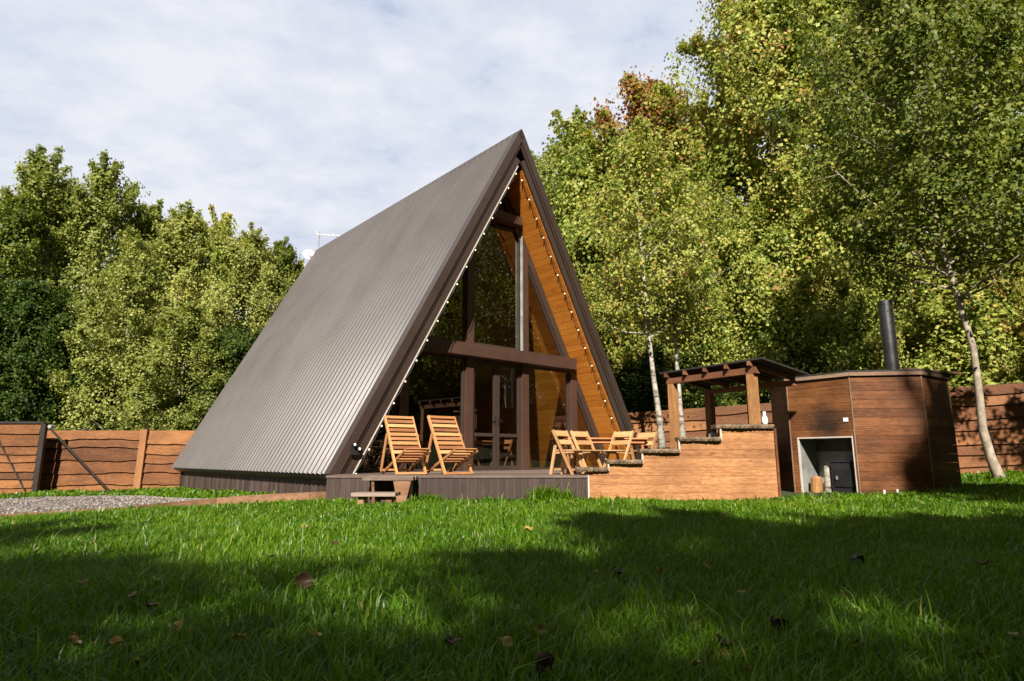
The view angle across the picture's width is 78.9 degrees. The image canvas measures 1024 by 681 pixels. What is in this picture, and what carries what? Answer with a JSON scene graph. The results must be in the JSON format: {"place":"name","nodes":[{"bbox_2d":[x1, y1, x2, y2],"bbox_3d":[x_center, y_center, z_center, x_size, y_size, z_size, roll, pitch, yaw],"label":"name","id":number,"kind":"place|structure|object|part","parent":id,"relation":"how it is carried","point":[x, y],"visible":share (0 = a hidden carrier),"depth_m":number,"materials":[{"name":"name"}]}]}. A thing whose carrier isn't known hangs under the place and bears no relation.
{"place":"outdoors","nodes":[
{"label":"outdoors","id":0,"kind":"place"},
{"bbox_2d":[0,495,207,513],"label":"gravel path","id":1,"kind":"structure","parent":0,"point":[61,503],"depth_m":11.19,"materials":[{"name":"grey gravel"}]},
{"bbox_2d":[0,491,325,517],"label":"edging board","id":2,"kind":"object","parent":1,"relation":"on","point":[274,497],"visible":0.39,"depth_m":9.33,"materials":[{"name":"brown wood"}]},
{"bbox_2d":[0,0,1022,320],"label":"sky","id":3,"kind":"structure","parent":0,"point":[297,120],"materials":[{"name":"white"}]},
{"bbox_2d":[0,467,1023,680],"bbox_3d":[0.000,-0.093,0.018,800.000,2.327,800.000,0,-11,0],"label":"ground","id":4,"kind":"structure","parent":0,"point":[784,493],"depth_m":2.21,"materials":[{"name":"green plant"}]},
{"bbox_2d":[0,192,76,419],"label":"leafy tree","id":5,"kind":"object","parent":4,"relation":"on","point":[19,220],"visible":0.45,"depth_m":23.86,"materials":[{"name":"green plant"}]},
{"bbox_2d":[0,144,101,401],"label":"aspen tree","id":6,"kind":"object","parent":4,"relation":"on","point":[44,186],"visible":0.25,"depth_m":26.06,"materials":[{"name":"green plant"}]},
{"bbox_2d":[0,421,110,493],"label":"sliding gate","id":7,"kind":"structure","parent":4,"relation":"on","point":[22,447],"depth_m":17.51,"materials":[{"name":"brown wood"}]},
{"bbox_2d":[0,272,111,429],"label":"dark tree","id":8,"kind":"object","parent":4,"relation":"on","point":[29,308],"visible":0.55,"depth_m":21.31,"materials":[{"name":"green plant"}]},
{"bbox_2d":[0,187,116,337],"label":"turning tree","id":9,"kind":"object","parent":4,"relation":"on","point":[73,247],"depth_m":28.57,"materials":[{"name":"green plant"}]},
{"bbox_2d":[1,323,134,459],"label":"dark tree","id":10,"kind":"object","parent":4,"relation":"on","point":[59,362],"visible":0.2,"depth_m":21.62,"materials":[{"name":"green plant"}]},
{"bbox_2d":[68,635,81,645],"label":"fallen leaf","id":11,"kind":"object","parent":4,"relation":"on","point":[75,640],"visible":1,"depth_m":1.97,"materials":[{"name":"brown plant"}]},
{"bbox_2d":[77,579,88,586],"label":"fallen leaf","id":12,"kind":"object","parent":4,"relation":"on","point":[86,581],"visible":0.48,"depth_m":2.87,"materials":[{"name":"brown plant"}]},
{"bbox_2d":[7,149,169,429],"bbox_3d":[-17.808,-1.052,26.614,7.186,14.904,7.484,9,-14,-40],"label":"aspen tree","id":13,"kind":"object","parent":4,"relation":"on","point":[113,209],"visible":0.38,"depth_m":26.79,"materials":[{"name":"green plant"}]},
{"bbox_2d":[27,232,190,429],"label":"aspen tree","id":14,"kind":"object","parent":4,"relation":"on","point":[136,282],"visible":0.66,"depth_m":21.62,"materials":[{"name":"green plant"}]},
{"bbox_2d":[108,636,122,644],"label":"fallen leaf","id":15,"kind":"object","parent":4,"relation":"on","point":[115,640],"visible":1,"depth_m":1.94,"materials":[{"name":"brown plant"}]},
{"bbox_2d":[39,429,195,490],"bbox_3d":[-11.251,3.550,18.136,5.304,1.904,0.224,0,-11,1],"label":"board fence","id":16,"kind":"object","parent":4,"relation":"on","point":[116,459],"visible":0.63,"depth_m":18.12,"materials":[{"name":"brown wood"}]},
{"bbox_2d":[128,591,137,597],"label":"fallen leaf","id":17,"kind":"object","parent":4,"relation":"on","point":[133,593],"visible":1,"depth_m":2.61,"materials":[{"name":"brown plant"}]},
{"bbox_2d":[131,657,139,667],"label":"fallen leaf","id":18,"kind":"object","parent":4,"relation":"on","point":[138,662],"visible":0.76,"depth_m":1.81,"materials":[{"name":"brown plant"}]},
{"bbox_2d":[145,602,155,606],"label":"fallen leaf","id":19,"kind":"object","parent":4,"relation":"on","point":[150,604],"visible":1,"depth_m":2.38,"materials":[{"name":"plant"}]},
{"bbox_2d":[89,198,224,422],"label":"leafy tree","id":20,"kind":"object","parent":4,"relation":"on","point":[146,214],"visible":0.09,"depth_m":28.82,"materials":[{"name":"green plant"}]},
{"bbox_2d":[93,295,237,453],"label":"aspen tree","id":21,"kind":"object","parent":4,"relation":"on","point":[187,332],"visible":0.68,"depth_m":21.43,"materials":[{"name":"green plant"}]},
{"bbox_2d":[100,199,235,424],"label":"aspen tree","id":22,"kind":"object","parent":4,"relation":"on","point":[176,240],"visible":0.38,"depth_m":27.52,"materials":[{"name":"green plant"}]},
{"bbox_2d":[172,621,181,630],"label":"fallen leaf","id":23,"kind":"object","parent":4,"relation":"on","point":[178,624],"visible":0.9,"depth_m":2.15,"materials":[{"name":"brown plant"}]},
{"bbox_2d":[141,204,270,401],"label":"leafy tree","id":24,"kind":"object","parent":4,"relation":"on","point":[217,255],"visible":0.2,"depth_m":27.87,"materials":[{"name":"green plant"}]},
{"bbox_2d":[161,322,261,429],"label":"dark tree","id":25,"kind":"object","parent":4,"relation":"on","point":[242,340],"visible":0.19,"depth_m":22.49,"materials":[{"name":"green plant"}]},
{"bbox_2d":[159,221,294,414],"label":"aspen tree","id":26,"kind":"object","parent":4,"relation":"on","point":[257,278],"visible":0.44,"depth_m":27.38,"materials":[{"name":"green plant"}]},
{"bbox_2d":[233,633,246,638],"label":"fallen leaf","id":27,"kind":"object","parent":4,"relation":"on","point":[236,635],"visible":0.94,"depth_m":1.99,"materials":[{"name":"brown plant"}]},
{"bbox_2d":[211,236,302,384],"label":"leafy tree","id":28,"kind":"object","parent":4,"relation":"on","point":[286,257],"visible":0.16,"depth_m":29.75,"materials":[{"name":"green plant"}]},
{"bbox_2d":[255,259,304,320],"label":"leafy tree","id":29,"kind":"object","parent":4,"relation":"on","point":[287,275],"visible":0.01,"depth_m":31.11,"materials":[{"name":"green plant"}]},
{"bbox_2d":[295,571,314,588],"bbox_3d":[-0.951,1.101,2.866,0.091,0.079,0.043,3,-11,-17],"label":"fallen leaf","id":30,"kind":"object","parent":4,"relation":"on","point":[305,577],"visible":0.93,"depth_m":2.87,"materials":[{"name":"brown plant"}]},
{"bbox_2d":[312,629,321,636],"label":"fallen leaf","id":31,"kind":"object","parent":4,"relation":"on","point":[316,633],"visible":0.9,"depth_m":2.04,"materials":[{"name":"brown plant"}]},
{"bbox_2d":[351,476,417,503],"bbox_3d":[-1.800,2.183,8.867,0.760,0.463,0.918,0,-11,0],"label":"wooden step","id":32,"kind":"object","parent":4,"relation":"on","point":[403,490],"visible":0.77,"depth_m":8.99,"materials":[{"name":"brown wood"}]},
{"bbox_2d":[171,129,640,493],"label":"frame house","id":33,"kind":"structure","parent":4,"relation":"on","point":[306,397],"depth_m":14.81,"materials":[{"name":"metal"}]},
{"bbox_2d":[303,249,313,258],"bbox_3d":[-7.205,-3.092,22.460,0.659,0.524,0.338,-6,-12,29],"label":"satellite dish","id":34,"kind":"object","parent":33,"relation":"attached to","point":[308,253],"visible":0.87,"depth_m":22.57,"materials":[{"name":"white metal"}]},
{"bbox_2d":[315,231,340,248],"bbox_3d":[-6.577,-3.579,22.422,0.973,0.740,0.322,1,-11,-3],"label":"tv antenna","id":35,"kind":"object","parent":33,"relation":"attached to","point":[319,234],"visible":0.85,"depth_m":22.43,"materials":[{"name":"white metal"}]},
{"bbox_2d":[351,442,360,454],"bbox_3d":[-2.607,1.808,10.413,0.172,0.208,0.114,9,-14,-40],"label":"spotlight","id":36,"kind":"object","parent":33,"relation":"attached to","point":[355,449],"visible":1,"depth_m":10.40,"materials":[{"name":"black plastic"}]},
{"bbox_2d":[356,393,397,471],"bbox_3d":[-2.637,1.487,11.687,1.091,1.930,0.060,9,-14,-40],"label":"window","id":37,"kind":"structure","parent":33,"relation":"in","point":[396,400],"depth_m":11.90,"materials":[{"name":"brown wood"}]},
{"bbox_2d":[406,352,464,471],"bbox_3d":[-1.559,1.448,12.648,1.400,2.370,0.070,9,-14,-40],"label":"window","id":38,"kind":"structure","parent":33,"relation":"in","point":[462,359],"depth_m":13.04,"materials":[{"name":"brown metal"}]},
{"bbox_2d":[429,265,465,341],"bbox_3d":[-1.484,-1.059,13.191,1.232,2.186,0.060,9,-14,-40],"label":"window","id":39,"kind":"structure","parent":33,"relation":"in","point":[464,274],"depth_m":13.51,"materials":[{"name":"brown wood"}]},
{"bbox_2d":[448,440,491,468],"bbox_3d":[-0.921,2.673,14.460,1.100,0.680,0.696,9,-14,-40],"label":"table","id":40,"kind":"object","parent":33,"relation":"on","point":[481,442],"visible":0.31,"depth_m":14.40,"materials":[{"name":"brown wood"}]},
{"bbox_2d":[458,453,481,467],"bbox_3d":[-0.922,2.530,13.758,0.482,0.720,0.402,4,-12,-21],"label":"folding chair","id":41,"kind":"object","parent":33,"relation":"on","point":[476,454],"visible":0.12,"depth_m":13.59,"materials":[{"name":"brown wood"}]},
{"bbox_2d":[473,359,496,470],"bbox_3d":[-0.605,1.603,13.436,0.685,2.360,0.098,9,-14,-40],"label":"door","id":42,"kind":"structure","parent":33,"relation":"in","point":[494,364],"depth_m":13.53,"materials":[{"name":"brown metal"}]},
{"bbox_2d":[355,172,627,473],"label":"string lights","id":43,"kind":"object","parent":33,"relation":"attached to","point":[381,425],"visible":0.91,"depth_m":13.06,"materials":[{"name":"beige glass"}]},
{"bbox_2d":[474,222,519,349],"bbox_3d":[-0.351,-1.259,14.230,1.411,2.916,0.060,9,-14,-40],"label":"window","id":44,"kind":"structure","parent":33,"relation":"in","point":[491,224],"depth_m":14.56,"materials":[{"name":"brown wood"}]},
{"bbox_2d":[490,439,512,465],"bbox_3d":[-0.232,2.641,14.344,0.402,0.720,0.482,-7,-13,33],"label":"folding chair","id":45,"kind":"object","parent":33,"relation":"on","point":[508,448],"visible":0.62,"depth_m":14.37,"materials":[{"name":"brown wood"}]},
{"bbox_2d":[496,362,520,469],"bbox_3d":[-0.077,1.689,13.887,0.695,2.360,0.098,9,-14,-40],"label":"door","id":46,"kind":"structure","parent":33,"relation":"in","point":[518,416],"depth_m":13.91,"materials":[{"name":"brown metal"}]},
{"bbox_2d":[528,267,562,356],"bbox_3d":[0.781,-0.691,15.124,1.232,2.186,0.060,9,-14,-40],"label":"window","id":47,"kind":"structure","parent":33,"relation":"in","point":[529,273],"depth_m":15.11,"materials":[{"name":"brown metal"}]},
{"bbox_2d":[529,366,570,469],"bbox_3d":[0.856,1.840,14.709,1.400,2.370,0.070,9,-14,-40],"label":"window","id":48,"kind":"structure","parent":33,"relation":"in","point":[530,367],"depth_m":15.12,"materials":[{"name":"brown wood"}]},
{"bbox_2d":[577,395,603,466],"bbox_3d":[1.934,2.229,15.588,1.091,1.930,0.060,9,-14,-40],"label":"window","id":49,"kind":"structure","parent":33,"relation":"in","point":[578,401],"depth_m":15.54,"materials":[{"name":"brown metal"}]},
{"bbox_2d":[444,636,460,644],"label":"fallen leaf","id":50,"kind":"object","parent":4,"relation":"on","point":[450,640],"visible":0.96,"depth_m":1.99,"materials":[{"name":"plant"}]},
{"bbox_2d":[500,636,512,647],"bbox_3d":[-0.016,0.964,1.989,0.037,0.030,0.036,-3,-11,18],"label":"fallen leaf","id":51,"kind":"object","parent":4,"relation":"on","point":[508,639],"visible":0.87,"depth_m":1.99,"materials":[{"name":"brown plant"}]},
{"bbox_2d":[326,469,688,501],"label":"wooden deck","id":52,"kind":"structure","parent":4,"relation":"on","point":[494,483],"depth_m":9.36,"materials":[{"name":"brown wood"}]},
{"bbox_2d":[380,415,430,474],"bbox_3d":[-1.704,1.682,10.051,0.578,0.964,0.902,7,-13,-32],"label":"deck chair","id":53,"kind":"object","parent":52,"relation":"on","point":[415,455],"visible":0.99,"depth_m":10.08,"materials":[{"name":"brown wood"}]},
{"bbox_2d":[425,415,477,474],"bbox_3d":[-0.974,1.683,10.054,0.578,0.964,0.902,8,-13,-35],"label":"deck chair","id":54,"kind":"object","parent":52,"relation":"on","point":[457,454],"visible":0.93,"depth_m":10.07,"materials":[{"name":"brown wood"}]},
{"bbox_2d":[549,429,584,474],"bbox_3d":[0.888,1.796,10.005,0.482,0.720,0.402,-8,-14,38],"label":"folding chair","id":55,"kind":"object","parent":52,"relation":"on","point":[566,450],"visible":0.92,"depth_m":9.97,"materials":[{"name":"brown wood"}]},
{"bbox_2d":[568,430,602,473],"bbox_3d":[1.221,1.852,10.302,0.402,0.720,0.482,9,-14,-40],"label":"folding chair","id":56,"kind":"object","parent":52,"relation":"on","point":[574,434],"visible":0.65,"depth_m":10.32,"materials":[{"name":"brown wood"}]},
{"bbox_2d":[562,437,647,473],"bbox_3d":[1.620,2.010,10.864,1.350,0.600,0.696,2,-11,-8],"label":"table","id":57,"kind":"object","parent":52,"relation":"on","point":[608,440],"visible":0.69,"depth_m":10.62,"materials":[{"name":"brown wood"}]},
{"bbox_2d":[603,430,634,466],"bbox_3d":[1.781,1.861,10.349,0.482,0.720,0.402,9,-14,-40],"label":"folding chair","id":58,"kind":"object","parent":52,"relation":"on","point":[616,451],"visible":0.85,"depth_m":10.38,"materials":[{"name":"brown wood"}]},
{"bbox_2d":[630,431,657,459],"bbox_3d":[2.270,1.936,10.742,0.482,0.720,0.402,9,-14,-40],"label":"folding chair","id":59,"kind":"object","parent":52,"relation":"on","point":[648,435],"visible":0.36,"depth_m":10.80,"materials":[{"name":"brown wood"}]},
{"bbox_2d":[535,622,547,634],"bbox_3d":[0.102,0.997,2.153,0.047,0.041,0.028,2,-11,-11],"label":"fallen leaf","id":60,"kind":"object","parent":4,"relation":"on","point":[539,626],"visible":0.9,"depth_m":2.16,"materials":[{"name":"brown plant"}]},
{"bbox_2d":[535,652,554,676],"bbox_3d":[0.094,0.925,1.772,0.051,0.058,0.052,-2,-11,11],"label":"fallen leaf","id":61,"kind":"object","parent":4,"relation":"on","point":[547,659],"visible":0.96,"depth_m":1.78,"materials":[{"name":"brown plant"}]},
{"bbox_2d":[530,105,613,306],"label":"aspen tree","id":62,"kind":"object","parent":4,"relation":"on","point":[573,129],"visible":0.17,"depth_m":31.45,"materials":[{"name":"green plant"}]},
{"bbox_2d":[612,566,624,574],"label":"fallen leaf","id":63,"kind":"object","parent":4,"relation":"on","point":[618,571],"visible":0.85,"depth_m":3.25,"materials":[{"name":"brown plant"}]},
{"bbox_2d":[580,269,693,410],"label":"leafy tree","id":64,"kind":"object","parent":4,"relation":"on","point":[589,289],"visible":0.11,"depth_m":22.98,"materials":[{"name":"green plant"}]},
{"bbox_2d":[547,128,728,350],"bbox_3d":[4.688,-2.278,28.183,10.343,16.898,10.254,-3,-11,17],"label":"leafy tree","id":65,"kind":"object","parent":4,"relation":"on","point":[573,177],"visible":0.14,"depth_m":27.61,"materials":[{"name":"green plant"}]},
{"bbox_2d":[546,65,763,412],"bbox_3d":[5.815,-3.182,28.302,12.037,18.961,9.476,4,-12,-21],"label":"turning tree","id":66,"kind":"object","parent":4,"relation":"on","point":[633,85],"visible":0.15,"depth_m":27.80,"materials":[{"name":"green plant"}]},
{"bbox_2d":[591,218,739,411],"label":"leafy tree","id":67,"kind":"object","parent":4,"relation":"on","point":[619,353],"visible":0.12,"depth_m":22.16,"materials":[{"name":"green plant"}]},
{"bbox_2d":[609,342,730,411],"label":"bushy tree","id":68,"kind":"object","parent":4,"relation":"on","point":[640,385],"visible":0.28,"depth_m":20.54,"materials":[{"name":"green plant"}]},
{"bbox_2d":[574,424,781,500],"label":"retaining wall","id":69,"kind":"structure","parent":4,"relation":"on","point":[733,461],"depth_m":9.64,"materials":[{"name":"brown wood"}]},
{"bbox_2d":[762,412,767,423],"bbox_3d":[4.137,1.281,10.190,0.096,0.230,0.096,0,-11,0],"label":"bottle","id":70,"kind":"object","parent":69,"relation":"on","point":[764,419],"visible":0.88,"depth_m":10.16,"materials":[{"name":"white plastic"}]},
{"bbox_2d":[692,618,701,626],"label":"fallen leaf","id":71,"kind":"object","parent":4,"relation":"on","point":[697,619],"visible":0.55,"depth_m":2.29,"materials":[{"name":"brown plant"}]},
{"bbox_2d":[692,659,701,665],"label":"fallen leaf","id":72,"kind":"object","parent":4,"relation":"on","point":[697,661],"visible":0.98,"depth_m":1.83,"materials":[{"name":"brown plant"}]},
{"bbox_2d":[607,91,791,394],"bbox_3d":[8.520,-3.100,29.011,10.714,18.662,10.520,-6,-13,30],"label":"leafy tree","id":73,"kind":"object","parent":4,"relation":"on","point":[759,187],"visible":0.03,"depth_m":27.16,"materials":[{"name":"green plant"}]},
{"bbox_2d":[667,383,770,409],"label":"bushy tree","id":74,"kind":"object","parent":4,"relation":"on","point":[718,401],"visible":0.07,"depth_m":19.40,"materials":[{"name":"green plant"}]},
{"bbox_2d":[718,648,730,659],"bbox_3d":[0.664,0.978,1.940,0.043,0.034,0.028,0,-11,0],"label":"fallen leaf","id":75,"kind":"object","parent":4,"relation":"on","point":[724,651],"visible":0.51,"depth_m":1.95,"materials":[{"name":"brown plant"}]},
{"bbox_2d":[716,634,733,645],"bbox_3d":[0.687,0.968,2.009,0.057,0.036,0.070,0,-11,0],"label":"fallen leaf","id":76,"kind":"object","parent":4,"relation":"on","point":[724,641],"visible":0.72,"depth_m":2.01,"materials":[{"name":"brown plant"}]},
{"bbox_2d":[735,589,745,595],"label":"fallen leaf","id":77,"kind":"object","parent":4,"relation":"on","point":[739,593],"visible":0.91,"depth_m":2.75,"materials":[{"name":"brown plant"}]},
{"bbox_2d":[741,663,752,669],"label":"fallen leaf","id":78,"kind":"object","parent":4,"relation":"on","point":[748,665],"visible":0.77,"depth_m":1.81,"materials":[{"name":"brown plant"}]},
{"bbox_2d":[660,186,837,400],"bbox_3d":[7.989,-0.413,22.829,6.654,10.966,6.712,-10,-15,44],"label":"leafy tree","id":79,"kind":"object","parent":4,"relation":"on","point":[748,222],"visible":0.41,"depth_m":21.90,"materials":[{"name":"green plant"}]},
{"bbox_2d":[770,616,788,631],"bbox_3d":[0.953,1.011,2.213,0.057,0.053,0.059,-2,-11,8],"label":"fallen leaf","id":80,"kind":"object","parent":4,"relation":"on","point":[775,622],"visible":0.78,"depth_m":2.20,"materials":[{"name":"brown plant"}]},
{"bbox_2d":[637,0,921,396],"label":"tall tree","id":81,"kind":"object","parent":4,"relation":"on","point":[738,24],"visible":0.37,"depth_m":24.18,"materials":[{"name":"green plant"}]},
{"bbox_2d":[721,286,880,405],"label":"bushy tree","id":82,"kind":"object","parent":4,"relation":"on","point":[816,331],"visible":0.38,"depth_m":19.23,"materials":[{"name":"green plant"}]},
{"bbox_2d":[810,476,822,492],"bbox_3d":[5.718,2.704,11.691,0.209,0.304,0.209,11,-15,-44],"label":"firewood log","id":83,"kind":"object","parent":4,"relation":"on","point":[816,484],"visible":0.98,"depth_m":11.61,"materials":[{"name":"brown wood"}]},
{"bbox_2d":[628,383,1023,473],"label":"tall board fence","id":84,"kind":"object","parent":4,"relation":"on","point":[1004,406],"visible":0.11,"depth_m":14.68,"materials":[{"name":"brown wood"}]},
{"bbox_2d":[748,182,909,372],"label":"leafy tree","id":85,"kind":"object","parent":4,"relation":"on","point":[803,282],"visible":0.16,"depth_m":20.83,"materials":[{"name":"green plant"}]},
{"bbox_2d":[690,0,1022,368],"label":"tall tree","id":86,"kind":"object","parent":4,"relation":"on","point":[836,8],"visible":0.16,"depth_m":23.23,"materials":[{"name":"green plant"}]},
{"bbox_2d":[848,553,865,562],"bbox_3d":[1.988,1.254,3.558,0.090,0.067,0.096,7,-13,-34],"label":"fallen leaf","id":87,"kind":"object","parent":4,"relation":"on","point":[856,556],"visible":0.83,"depth_m":3.56,"materials":[{"name":"brown plant"}]},
{"bbox_2d":[770,368,962,493],"bbox_3d":[6.908,1.956,12.292,3.126,2.470,3.156,8,-13,-36],"label":"hot tub","id":88,"kind":"object","parent":4,"relation":"on","point":[895,431],"visible":0.81,"depth_m":11.21,"materials":[{"name":"brown wood"}]},
{"bbox_2d":[824,466,832,492],"bbox_3d":[5.873,2.582,11.572,0.135,0.493,0.130,0,-11,0],"label":"firewood log","id":89,"kind":"object","parent":88,"relation":"in","point":[827,478],"visible":0.81,"depth_m":11.53,"materials":[{"name":"white wood"}]},
{"bbox_2d":[828,460,856,492],"bbox_3d":[6.191,2.486,11.388,0.520,0.570,0.506,8,-13,-36],"label":"iron stove","id":90,"kind":"object","parent":88,"relation":"in","point":[843,476],"visible":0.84,"depth_m":11.26,"materials":[{"name":"black metal"}]},
{"bbox_3d":[6.003,2.482,11.234,0.038,0.320,0.360,8,-13,-36],"label":"stove door","id":91,"kind":"part","parent":90,"relation":"part of","materials":[{"name":"black metal"}]},
{"bbox_2d":[877,300,899,369],"bbox_3d":[8.020,0.056,13.222,0.292,1.830,0.292,0,-11,0],"label":"chimney pipe","id":92,"kind":"object","parent":88,"relation":"on","point":[888,335],"visible":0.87,"depth_m":13.16,"materials":[{"name":"metal"}]},
{"bbox_2d":[764,0,1023,478],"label":"leaning tree","id":93,"kind":"object","parent":4,"relation":"on","point":[896,27],"visible":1,"depth_m":13.04,"materials":[{"name":"green plant"}]},
{"bbox_2d":[820,201,1006,384],"bbox_3d":[13.034,-0.294,20.932,5.393,9.410,5.439,3,-11,-14],"label":"leafy tree","id":94,"kind":"object","parent":4,"relation":"on","point":[878,363],"visible":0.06,"depth_m":20.36,"materials":[{"name":"green plant"}]},
{"bbox_2d":[814,0,1023,386],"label":"tall tree","id":95,"kind":"object","parent":4,"relation":"on","point":[1016,114],"depth_m":22.08,"materials":[{"name":"green plant"}]},
{"bbox_2d":[870,261,1023,387],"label":"bushy tree","id":96,"kind":"object","parent":4,"relation":"on","point":[941,318],"visible":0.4,"depth_m":18.58,"materials":[{"name":"green plant"}]},
{"bbox_2d":[879,2,1023,382],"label":"leafy tree","id":97,"kind":"object","parent":4,"relation":"on","point":[1020,42],"depth_m":21.48,"materials":[{"name":"green plant"}]},
{"bbox_2d":[972,651,987,659],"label":"fallen leaf","id":98,"kind":"object","parent":4,"relation":"on","point":[986,652],"visible":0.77,"depth_m":1.90,"materials":[{"name":"brown plant"}]},
{"bbox_2d":[972,558,990,565],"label":"fallen leaf","id":99,"kind":"object","parent":4,"relation":"on","point":[984,562],"visible":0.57,"depth_m":3.42,"materials":[{"name":"brown plant"}]},
{"bbox_2d":[960,247,1023,386],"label":"leafy tree","id":100,"kind":"object","parent":4,"relation":"on","point":[1013,356],"visible":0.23,"depth_m":18.34,"materials":[{"name":"green plant"}]},
{"bbox_2d":[1006,631,1019,640],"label":"fallen leaf","id":101,"kind":"object","parent":4,"relation":"on","point":[1011,634],"visible":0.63,"depth_m":2.11,"materials":[{"name":"brown plant"}]},
{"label":"terrace ground","id":102,"kind":"structure","parent":0,"visible":0},
{"bbox_2d":[565,112,734,448],"bbox_3d":[3.332,-1.414,15.585,4.038,9.010,4.013,-2,-11,12],"label":"birch tree","id":103,"kind":"object","parent":102,"relation":"on","point":[631,158],"visible":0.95,"depth_m":15.47,"materials":[{"name":"green plant"}]},
{"bbox_2d":[612,164,745,436],"bbox_3d":[4.542,-0.757,16.402,3.528,7.914,3.480,6,-12,-29],"label":"birch tree","id":104,"kind":"object","parent":102,"relation":"on","point":[707,271],"visible":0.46,"depth_m":16.30,"materials":[{"name":"green plant"}]},
{"bbox_2d":[659,357,808,448],"bbox_3d":[4.167,1.694,11.707,1.405,2.365,2.335,7,-13,-33],"label":"garden shelter","id":105,"kind":"object","parent":102,"relation":"on","point":[748,374],"visible":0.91,"depth_m":11.76,"materials":[{"name":"brown wood"}]}
]}

